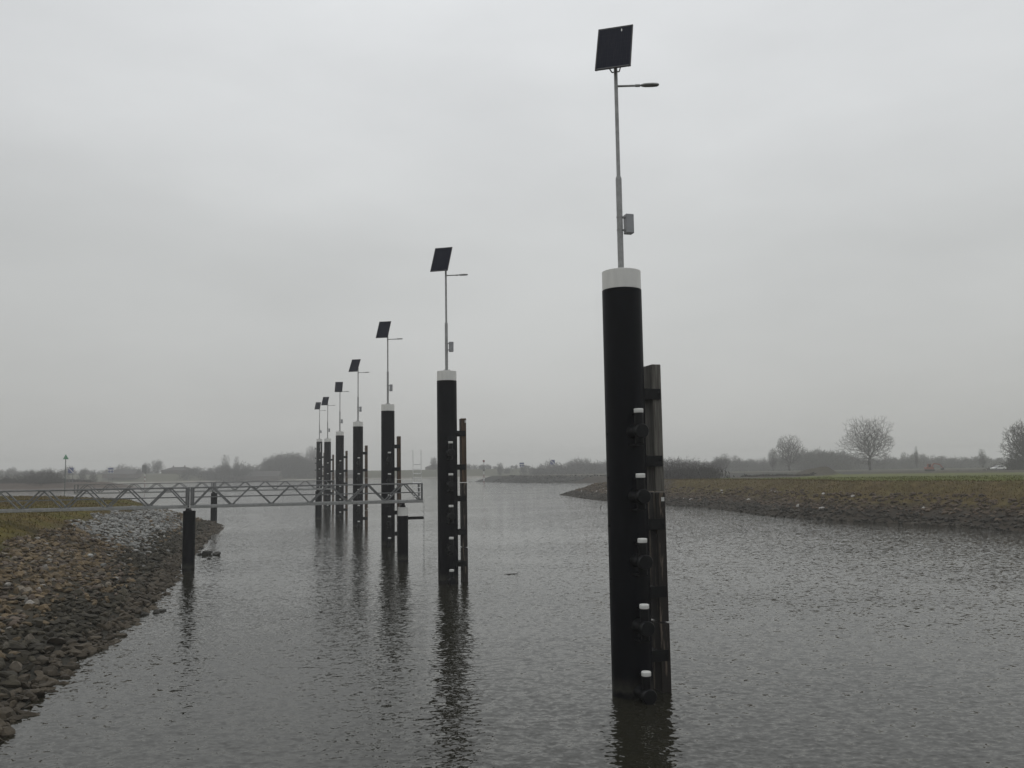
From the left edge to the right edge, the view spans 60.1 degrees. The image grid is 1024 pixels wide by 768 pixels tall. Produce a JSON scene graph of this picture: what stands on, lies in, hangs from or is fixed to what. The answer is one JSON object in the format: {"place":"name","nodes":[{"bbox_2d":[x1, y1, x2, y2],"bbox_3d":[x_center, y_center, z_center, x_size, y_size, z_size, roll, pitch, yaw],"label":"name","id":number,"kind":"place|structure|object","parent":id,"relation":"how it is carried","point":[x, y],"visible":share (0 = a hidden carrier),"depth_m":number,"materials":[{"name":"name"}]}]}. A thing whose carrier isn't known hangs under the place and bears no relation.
{"place":"outdoors","nodes":[
{"label":"outdoors","id":0,"kind":"place"},
{"bbox_2d":[0,477,1023,767],"bbox_3d":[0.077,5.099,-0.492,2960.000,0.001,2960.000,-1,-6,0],"label":"water","id":1,"kind":"structure","parent":0,"point":[286,637],"depth_m":25.02,"materials":[{"name":"black liquid"}]},
{"bbox_2d":[315,439,323,501],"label":"mooring pile","id":2,"kind":"object","parent":1,"relation":"in","point":[318,463],"visible":0.59,"depth_m":142.17,"materials":[{"name":"black metal"}]},
{"bbox_2d":[315,402,324,438],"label":"solar lamp","id":3,"kind":"object","parent":2,"relation":"on","point":[317,405],"visible":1,"depth_m":143.15,"materials":[{"name":"metal"}]},
{"bbox_2d":[324,438,333,509],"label":"mooring pile","id":4,"kind":"object","parent":1,"relation":"in","point":[327,461],"visible":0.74,"depth_m":122.10,"materials":[{"name":"black metal"}]},
{"bbox_2d":[321,397,334,438],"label":"solar lamp","id":5,"kind":"object","parent":4,"relation":"on","point":[325,400],"visible":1,"depth_m":123.13,"materials":[{"name":"metal"}]},
{"bbox_2d":[335,431,347,517],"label":"mooring pile","id":6,"kind":"object","parent":1,"relation":"in","point":[340,509],"visible":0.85,"depth_m":101.17,"materials":[{"name":"black metal"}]},
{"bbox_2d":[335,382,348,430],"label":"solar lamp","id":7,"kind":"object","parent":6,"relation":"on","point":[338,386],"visible":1,"depth_m":102.15,"materials":[{"name":"metal"}]},
{"bbox_2d":[353,421,367,527],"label":"mooring pile","id":8,"kind":"object","parent":1,"relation":"in","point":[358,470],"visible":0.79,"depth_m":81.70,"materials":[{"name":"black metal"}]},
{"bbox_2d":[349,359,368,420],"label":"solar lamp","id":9,"kind":"object","parent":8,"relation":"on","point":[354,365],"visible":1,"depth_m":82.75,"materials":[{"name":"metal"}]},
{"bbox_2d":[381,404,400,546],"bbox_3d":[-8.303,7.064,61.076,1.370,11.374,1.446,1,-6,-15],"label":"mooring pile","id":10,"kind":"object","parent":1,"relation":"in","point":[388,511],"visible":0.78,"depth_m":61.07,"materials":[{"name":"black metal"}]},
{"bbox_2d":[376,321,402,403],"bbox_3d":[-8.573,-1.534,62.029,1.763,5.934,0.823,-2,-6,10],"label":"solar lamp","id":11,"kind":"object","parent":10,"relation":"on","point":[383,329],"visible":1,"depth_m":62.12,"materials":[{"name":"metal"}]},
{"bbox_2d":[397,503,423,560],"bbox_3d":[-5.871,9.291,50.800,1.485,4.893,1.086,-2,-6,7],"label":"bridge pile","id":12,"kind":"object","parent":1,"relation":"in","point":[403,518],"visible":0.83,"depth_m":50.71,"materials":[{"name":"black metal"}]},
{"bbox_2d":[437,370,467,584],"bbox_3d":[-2.713,5.038,40.970,1.370,11.374,1.446,1,-6,-15],"label":"mooring pile","id":13,"kind":"object","parent":1,"relation":"in","point":[449,498],"visible":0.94,"depth_m":40.95,"materials":[{"name":"black metal"}]},
{"bbox_2d":[430,247,467,369],"bbox_3d":[-2.952,-3.614,41.912,1.654,6.038,0.778,-2,-6,14],"label":"solar lamp","id":14,"kind":"object","parent":13,"relation":"on","point":[441,259],"visible":0.86,"depth_m":42.03,"materials":[{"name":"metal"}]},
{"bbox_2d":[602,268,671,704],"bbox_3d":[2.954,2.961,20.352,1.395,11.374,1.446,1,-6,-15],"label":"mooring pile","id":15,"kind":"object","parent":1,"relation":"in","point":[640,638],"visible":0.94,"depth_m":20.33,"materials":[{"name":"black metal"}]},
{"bbox_2d":[595,24,658,267],"bbox_3d":[2.822,-5.801,21.329,1.470,6.261,0.699,-2,-6,15],"label":"solar lamp","id":16,"kind":"object","parent":15,"relation":"on","point":[614,48],"visible":0.9,"depth_m":21.43,"materials":[{"name":"metal"}]},
{"bbox_2d":[0,461,1023,708],"bbox_3d":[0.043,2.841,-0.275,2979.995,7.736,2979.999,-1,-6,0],"label":"ground","id":17,"kind":"structure","parent":0,"point":[1002,497],"depth_m":86.55,"materials":[{"name":"stone"}]},
{"bbox_2d":[0,726,15,737],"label":"rock","id":18,"kind":"object","parent":17,"relation":"on","point":[8,731],"visible":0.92,"depth_m":17.58,"materials":[{"name":"stone"}]},
{"bbox_2d":[0,476,16,483],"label":"bush","id":19,"kind":"object","parent":17,"relation":"on","point":[2,479],"visible":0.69,"depth_m":327.95,"materials":[{"name":"brown plant"}]},
{"bbox_2d":[0,671,17,678],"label":"rock","id":20,"kind":"object","parent":17,"relation":"on","point":[5,674],"visible":0.65,"depth_m":21.48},
{"bbox_2d":[6,668,21,673],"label":"rock","id":21,"kind":"object","parent":17,"relation":"on","point":[17,670],"visible":0.59,"depth_m":21.82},
{"bbox_2d":[9,661,21,668],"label":"rock","id":22,"kind":"object","parent":17,"relation":"on","point":[15,664],"visible":0.64,"depth_m":22.28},
{"bbox_2d":[8,715,22,720],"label":"rock","id":23,"kind":"object","parent":17,"relation":"on","point":[16,717],"visible":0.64,"depth_m":18.70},
{"bbox_2d":[4,471,35,483],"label":"bush","id":24,"kind":"object","parent":17,"relation":"on","point":[19,479],"visible":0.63,"depth_m":327.39,"materials":[{"name":"brown plant"}]},
{"bbox_2d":[21,711,39,715],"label":"rock","id":25,"kind":"object","parent":17,"relation":"on","point":[28,713],"visible":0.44,"depth_m":19.09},
{"bbox_2d":[33,646,44,652],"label":"rock","id":26,"kind":"object","parent":17,"relation":"on","point":[38,648],"visible":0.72,"depth_m":24.35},
{"bbox_2d":[36,674,48,680],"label":"rock","id":27,"kind":"object","parent":17,"relation":"on","point":[43,677],"visible":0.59,"depth_m":22.02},
{"bbox_2d":[25,468,61,484],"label":"bush","id":28,"kind":"object","parent":17,"relation":"on","point":[37,480],"visible":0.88,"depth_m":322.54,"materials":[{"name":"brown plant"}]},
{"bbox_2d":[2,478,94,481],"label":"hedge","id":29,"kind":"object","parent":17,"relation":"on","point":[80,480],"visible":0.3,"depth_m":336.41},
{"bbox_2d":[41,666,57,674],"bbox_3d":[-11.927,7.377,22.759,0.383,0.246,0.440,-3,-6,22],"label":"rock","id":30,"kind":"object","parent":17,"relation":"on","point":[45,669],"visible":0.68,"depth_m":22.69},
{"bbox_2d":[29,467,71,482],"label":"bush","id":31,"kind":"object","parent":17,"relation":"on","point":[51,477],"visible":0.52,"depth_m":327.92,"materials":[{"name":"brown plant"}]},
{"bbox_2d":[46,669,57,676],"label":"rock","id":32,"kind":"object","parent":17,"relation":"on","point":[52,673],"visible":0.94,"depth_m":22.61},
{"bbox_2d":[45,471,67,482],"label":"bush","id":33,"kind":"object","parent":17,"relation":"on","point":[57,478],"visible":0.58,"depth_m":328.35,"materials":[{"name":"brown plant"}]},
{"bbox_2d":[53,650,63,657],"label":"rock","id":34,"kind":"object","parent":17,"relation":"on","point":[60,653],"visible":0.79,"depth_m":24.52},
{"bbox_2d":[0,566,140,725],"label":"riprap","id":35,"kind":"object","parent":17,"relation":"on","point":[91,597],"visible":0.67,"depth_m":29.21,"materials":[{"name":"stone"}]},
{"bbox_2d":[0,707,15,717],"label":"rock","id":36,"kind":"object","parent":35,"relation":"on","point":[8,711],"visible":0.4,"depth_m":18.84,"materials":[{"name":"stone"}]},
{"bbox_2d":[1,680,20,687],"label":"rock","id":37,"kind":"object","parent":35,"relation":"on","point":[14,684],"visible":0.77,"depth_m":20.90,"materials":[{"name":"stone"}]},
{"bbox_2d":[6,654,15,660],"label":"rock","id":38,"kind":"object","parent":35,"relation":"on","point":[9,657],"visible":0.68,"depth_m":22.71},
{"bbox_2d":[6,696,20,702],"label":"rock","id":39,"kind":"object","parent":35,"relation":"on","point":[17,698],"visible":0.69,"depth_m":19.65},
{"bbox_2d":[9,700,17,707],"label":"rock","id":40,"kind":"object","parent":35,"relation":"on","point":[12,703],"visible":0.66,"depth_m":19.56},
{"bbox_2d":[9,644,27,650],"bbox_3d":[-13.281,7.154,23.877,0.468,0.328,0.483,-1,-6,0],"label":"rock","id":41,"kind":"object","parent":35,"relation":"on","point":[14,647],"visible":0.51,"depth_m":23.72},
{"bbox_2d":[15,656,29,662],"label":"rock","id":42,"kind":"object","parent":35,"relation":"on","point":[23,659],"visible":0.67,"depth_m":22.83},
{"bbox_2d":[20,682,29,688],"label":"rock","id":43,"kind":"object","parent":35,"relation":"on","point":[25,685],"visible":0.61,"depth_m":21.12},
{"bbox_2d":[18,650,31,655],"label":"rock","id":44,"kind":"object","parent":35,"relation":"on","point":[27,653],"visible":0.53,"depth_m":23.53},
{"bbox_2d":[24,604,32,610],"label":"rock","id":45,"kind":"object","parent":35,"relation":"on","point":[27,606],"visible":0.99,"depth_m":28.48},
{"bbox_2d":[23,664,34,670],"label":"rock","id":46,"kind":"object","parent":35,"relation":"on","point":[29,667],"visible":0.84,"depth_m":22.44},
{"bbox_2d":[24,633,34,640],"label":"rock","id":47,"kind":"object","parent":35,"relation":"on","point":[29,636],"visible":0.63,"depth_m":25.11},
{"bbox_2d":[24,689,36,700],"bbox_3d":[-11.147,7.248,20.474,0.300,0.346,0.344,1,-6,-17],"label":"rock","id":48,"kind":"object","parent":35,"relation":"on","point":[29,694],"visible":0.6,"depth_m":20.39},
{"bbox_2d":[20,689,45,696],"bbox_3d":[-11.165,7.252,20.679,0.426,0.277,0.503,-3,-6,25],"label":"rock","id":49,"kind":"object","parent":35,"relation":"on","point":[38,693],"visible":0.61,"depth_m":20.59,"materials":[{"name":"stone"}]},
{"bbox_2d":[32,618,42,623],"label":"rock","id":50,"kind":"object","parent":35,"relation":"on","point":[38,621],"visible":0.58,"depth_m":27.14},
{"bbox_2d":[36,657,50,665],"bbox_3d":[-12.454,7.432,23.494,0.361,0.372,0.392,-1,-6,0],"label":"rock","id":51,"kind":"object","parent":35,"relation":"on","point":[44,660],"visible":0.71,"depth_m":23.40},
{"bbox_2d":[38,604,48,610],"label":"rock","id":52,"kind":"object","parent":35,"relation":"on","point":[42,607],"visible":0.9,"depth_m":28.92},
{"bbox_2d":[38,681,55,688],"bbox_3d":[-11.358,7.359,21.517,0.433,0.234,0.434,-3,-6,22],"label":"rock","id":53,"kind":"object","parent":35,"relation":"on","point":[50,684],"visible":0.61,"depth_m":21.46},
{"bbox_2d":[47,637,66,644],"bbox_3d":[-13.185,7.444,25.627,0.489,0.286,0.444,-1,-6,0],"label":"rock","id":54,"kind":"object","parent":35,"relation":"on","point":[56,641],"visible":0.97,"depth_m":25.50,"materials":[{"name":"stone"}]},
{"bbox_2d":[65,639,76,644],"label":"rock","id":55,"kind":"object","parent":35,"relation":"on","point":[70,641],"visible":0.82,"depth_m":25.89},
{"bbox_2d":[75,653,87,658],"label":"rock","id":56,"kind":"object","parent":35,"relation":"on","point":[82,655],"visible":0.89,"depth_m":25.02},
{"bbox_2d":[83,614,97,618],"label":"rock","id":57,"kind":"object","parent":35,"relation":"on","point":[93,616],"visible":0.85,"depth_m":29.70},
{"bbox_2d":[87,636,101,640],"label":"rock","id":58,"kind":"object","parent":35,"relation":"on","point":[90,638],"visible":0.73,"depth_m":27.20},
{"bbox_2d":[96,623,108,630],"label":"rock","id":59,"kind":"object","parent":35,"relation":"on","point":[102,625],"visible":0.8,"depth_m":29.08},
{"bbox_2d":[97,602,110,608],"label":"rock","id":60,"kind":"object","parent":35,"relation":"on","point":[104,605],"visible":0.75,"depth_m":31.98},
{"bbox_2d":[119,614,130,620],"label":"rock","id":61,"kind":"object","parent":35,"relation":"on","point":[126,617],"visible":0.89,"depth_m":31.08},
{"bbox_2d":[69,648,81,656],"bbox_3d":[-12.437,7.659,25.172,0.341,0.280,0.362,5,-8,-44],"label":"rock","id":62,"kind":"object","parent":17,"relation":"on","point":[74,652],"visible":0.85,"depth_m":25.06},
{"bbox_2d":[0,464,154,477],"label":"wood","id":63,"kind":"object","parent":17,"relation":"on","point":[13,473],"visible":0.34,"depth_m":675.22,"materials":[{"name":"plant"}]},
{"bbox_2d":[0,495,165,580],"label":"grass","id":64,"kind":"structure","parent":17,"relation":"on","point":[42,503],"depth_m":69.26,"materials":[{"name":"plant"}]},
{"bbox_2d":[0,503,223,609],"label":"riprap","id":65,"kind":"object","parent":17,"relation":"on","point":[165,570],"visible":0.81,"depth_m":44.70,"materials":[{"name":"stone"}]},
{"bbox_2d":[102,469,142,478],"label":"barn","id":66,"kind":"structure","parent":17,"relation":"on","point":[132,473],"depth_m":591.70,"materials":[{"name":"brick"}]},
{"bbox_2d":[142,465,146,485],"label":"waterway board","id":67,"kind":"object","parent":17,"relation":"on","point":[144,468],"visible":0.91,"depth_m":428.21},
{"bbox_2d":[150,460,164,473],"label":"bare tree","id":68,"kind":"object","parent":17,"relation":"on","point":[159,467],"visible":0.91,"depth_m":636.72,"materials":[{"name":"grey plant"}]},
{"bbox_2d":[161,465,190,473],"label":"farmhouse","id":69,"kind":"object","parent":17,"relation":"on","point":[172,470],"visible":0.9,"depth_m":611.43,"materials":[{"name":"brick"}]},
{"bbox_2d":[182,508,195,569],"bbox_3d":[-17.511,9.187,47.908,0.650,4.895,1.093,-1,-6,6],"label":"bridge pile","id":70,"kind":"object","parent":17,"relation":"on","point":[188,543],"visible":0.73,"depth_m":47.75,"materials":[{"name":"black metal"}]},
{"bbox_2d":[0,483,422,512],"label":"footbridge","id":71,"kind":"object","parent":70,"relation":"on","point":[189,497],"visible":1,"depth_m":48.27,"materials":[{"name":"metal"}]},
{"bbox_2d":[210,492,216,522],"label":"bridge pile","id":72,"kind":"object","parent":17,"relation":"on","point":[213,515],"visible":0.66,"depth_m":93.03,"materials":[{"name":"black metal"}]},
{"bbox_2d":[176,460,257,481],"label":"wood","id":73,"kind":"object","parent":17,"relation":"on","point":[210,473],"visible":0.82,"depth_m":594.96,"materials":[{"name":"plant"}]},
{"bbox_2d":[218,455,229,477],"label":"bare tree","id":74,"kind":"object","parent":17,"relation":"on","point":[227,464],"visible":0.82,"depth_m":587.33,"materials":[{"name":"grey plant"}]},
{"bbox_2d":[233,457,238,477],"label":"bare tree","id":75,"kind":"object","parent":17,"relation":"on","point":[235,465],"visible":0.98,"depth_m":592.29,"materials":[{"name":"grey plant"}]},
{"bbox_2d":[221,471,282,480],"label":"river water","id":76,"kind":"structure","parent":17,"relation":"on","point":[267,475],"depth_m":592.07,"materials":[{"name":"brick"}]},
{"bbox_2d":[276,451,293,462],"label":"bare tree","id":77,"kind":"object","parent":17,"relation":"on","point":[290,455],"visible":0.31,"depth_m":636.31,"materials":[{"name":"grey plant"}]},
{"bbox_2d":[252,452,322,478],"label":"wood","id":78,"kind":"object","parent":17,"relation":"on","point":[297,467],"visible":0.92,"depth_m":611.84,"materials":[{"name":"plant"}]},
{"bbox_2d":[304,445,322,463],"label":"bare tree","id":79,"kind":"object","parent":17,"relation":"on","point":[312,456],"visible":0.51,"depth_m":656.71,"materials":[{"name":"grey plant"}]},
{"bbox_2d":[315,490,321,519],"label":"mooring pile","id":80,"kind":"object","parent":17,"relation":"on","point":[318,509],"visible":0.56,"depth_m":95.53,"materials":[{"name":"black metal"}]},
{"bbox_2d":[74,480,334,493],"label":"footbridge","id":81,"kind":"object","parent":80,"relation":"on","point":[210,490],"visible":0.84,"depth_m":93.12,"materials":[{"name":"metal"}]},
{"bbox_2d":[331,470,363,477],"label":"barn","id":82,"kind":"structure","parent":17,"relation":"on","point":[350,473],"depth_m":602.78,"materials":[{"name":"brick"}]},
{"bbox_2d":[430,457,436,469],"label":"bare tree","id":83,"kind":"object","parent":17,"relation":"on","point":[432,463],"visible":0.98,"depth_m":646.49,"materials":[{"name":"grey plant"}]},
{"bbox_2d":[467,463,532,473],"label":"wood","id":84,"kind":"object","parent":17,"relation":"on","point":[482,466],"visible":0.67,"depth_m":672.30,"materials":[{"name":"plant"}]},
{"bbox_2d":[496,463,503,474],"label":"bare tree","id":85,"kind":"object","parent":17,"relation":"on","point":[500,467],"visible":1,"depth_m":636.40,"materials":[{"name":"grey plant"}]},
{"bbox_2d":[490,474,606,482],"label":"riprap","id":86,"kind":"object","parent":17,"relation":"on","point":[521,477],"visible":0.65,"depth_m":339.94,"materials":[{"name":"stone"}]},
{"bbox_2d":[519,457,606,474],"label":"wood","id":87,"kind":"object","parent":17,"relation":"on","point":[572,467],"visible":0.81,"depth_m":569.14,"materials":[{"name":"plant"}]},
{"bbox_2d":[664,456,686,478],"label":"bush","id":88,"kind":"object","parent":17,"relation":"on","point":[672,463],"visible":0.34,"depth_m":205.94,"materials":[{"name":"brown plant"}]},
{"bbox_2d":[668,457,700,476],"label":"bush","id":89,"kind":"object","parent":17,"relation":"on","point":[677,468],"visible":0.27,"depth_m":209.12,"materials":[{"name":"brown plant"}]},
{"bbox_2d":[678,457,710,478],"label":"bush","id":90,"kind":"object","parent":17,"relation":"on","point":[701,474],"visible":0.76,"depth_m":203.13,"materials":[{"name":"brown plant"}]},
{"bbox_2d":[664,466,744,478],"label":"hedge","id":91,"kind":"object","parent":17,"relation":"on","point":[689,471],"visible":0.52,"depth_m":205.67,"materials":[{"name":"plant"}]},
{"bbox_2d":[689,461,719,477],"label":"bush","id":92,"kind":"object","parent":17,"relation":"on","point":[712,469],"visible":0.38,"depth_m":205.70,"materials":[{"name":"brown plant"}]},
{"bbox_2d":[701,462,722,478],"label":"bush","id":93,"kind":"object","parent":17,"relation":"on","point":[714,468],"visible":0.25,"depth_m":209.28,"materials":[{"name":"brown plant"}]},
{"bbox_2d":[712,457,723,471],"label":"bare tree","id":94,"kind":"object","parent":17,"relation":"on","point":[718,462],"visible":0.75,"depth_m":397.53,"materials":[{"name":"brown plant"}]},
{"bbox_2d":[720,454,730,470],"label":"bare tree","id":95,"kind":"object","parent":17,"relation":"on","point":[726,464],"visible":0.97,"depth_m":397.70,"materials":[{"name":"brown plant"}]},
{"bbox_2d":[768,448,777,470],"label":"bare tree","id":96,"kind":"object","parent":17,"relation":"on","point":[771,457],"visible":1,"depth_m":422.96,"materials":[{"name":"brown plant"}]},
{"bbox_2d":[740,472,816,476],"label":"hedge","id":97,"kind":"object","parent":17,"relation":"on","point":[763,475],"visible":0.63,"depth_m":246.46,"materials":[{"name":"plant"}]},
{"bbox_2d":[773,434,805,470],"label":"bare tree","id":98,"kind":"object","parent":17,"relation":"on","point":[782,455],"visible":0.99,"depth_m":427.69,"materials":[{"name":"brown plant"}]},
{"bbox_2d":[560,482,1023,531],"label":"riprap","id":99,"kind":"object","parent":17,"relation":"on","point":[746,505],"visible":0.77,"depth_m":86.06,"materials":[{"name":"stone"}]},
{"bbox_2d":[583,478,1023,511],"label":"grass","id":100,"kind":"structure","parent":17,"relation":"on","point":[826,480],"depth_m":92.75,"materials":[{"name":"plant"}]},
{"bbox_2d":[792,449,871,470],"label":"wood","id":101,"kind":"object","parent":17,"relation":"on","point":[821,459],"visible":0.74,"depth_m":500.28,"materials":[{"name":"plant"}]},
{"bbox_2d":[663,446,1021,471],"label":"wood","id":102,"kind":"object","parent":17,"relation":"on","point":[736,465],"visible":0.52,"depth_m":567.39,"materials":[{"name":"plant"}]},
{"bbox_2d":[693,474,1022,480],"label":"grass","id":103,"kind":"structure","parent":17,"relation":"on","point":[942,476],"depth_m":114.53,"materials":[{"name":"plant"}]},
{"bbox_2d":[837,415,896,469],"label":"bare tree","id":104,"kind":"object","parent":17,"relation":"on","point":[865,443],"visible":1,"depth_m":377.56,"materials":[{"name":"grey plant"}]},
{"bbox_2d":[924,463,943,470],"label":"digger","id":105,"kind":"object","parent":17,"relation":"on","point":[929,467],"visible":0.94,"depth_m":282.69,"materials":[{"name":"metal"}]},
{"bbox_2d":[977,449,987,467],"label":"bare tree","id":106,"kind":"object","parent":17,"relation":"on","point":[982,458],"visible":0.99,"depth_m":418.04,"materials":[{"name":"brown plant"}]},
{"bbox_2d":[958,459,1023,470],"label":"hedge","id":107,"kind":"object","parent":17,"relation":"on","point":[1010,465],"visible":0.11,"depth_m":308.48,"materials":[{"name":"plant"}]},
{"bbox_2d":[990,465,1005,469],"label":"parked car","id":108,"kind":"object","parent":17,"relation":"on","point":[1000,467],"visible":1,"depth_m":269.87,"materials":[{"name":"white paint"}]},
{"bbox_2d":[997,418,1023,469],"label":"bare tree","id":109,"kind":"object","parent":17,"relation":"on","point":[1015,450],"visible":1,"depth_m":299.48,"materials":[{"name":"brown plant"}]},
{"bbox_2d":[0,0,1023,475],"label":"sky","id":110,"kind":"structure","parent":0,"point":[210,210],"materials":[{"name":"grey"}]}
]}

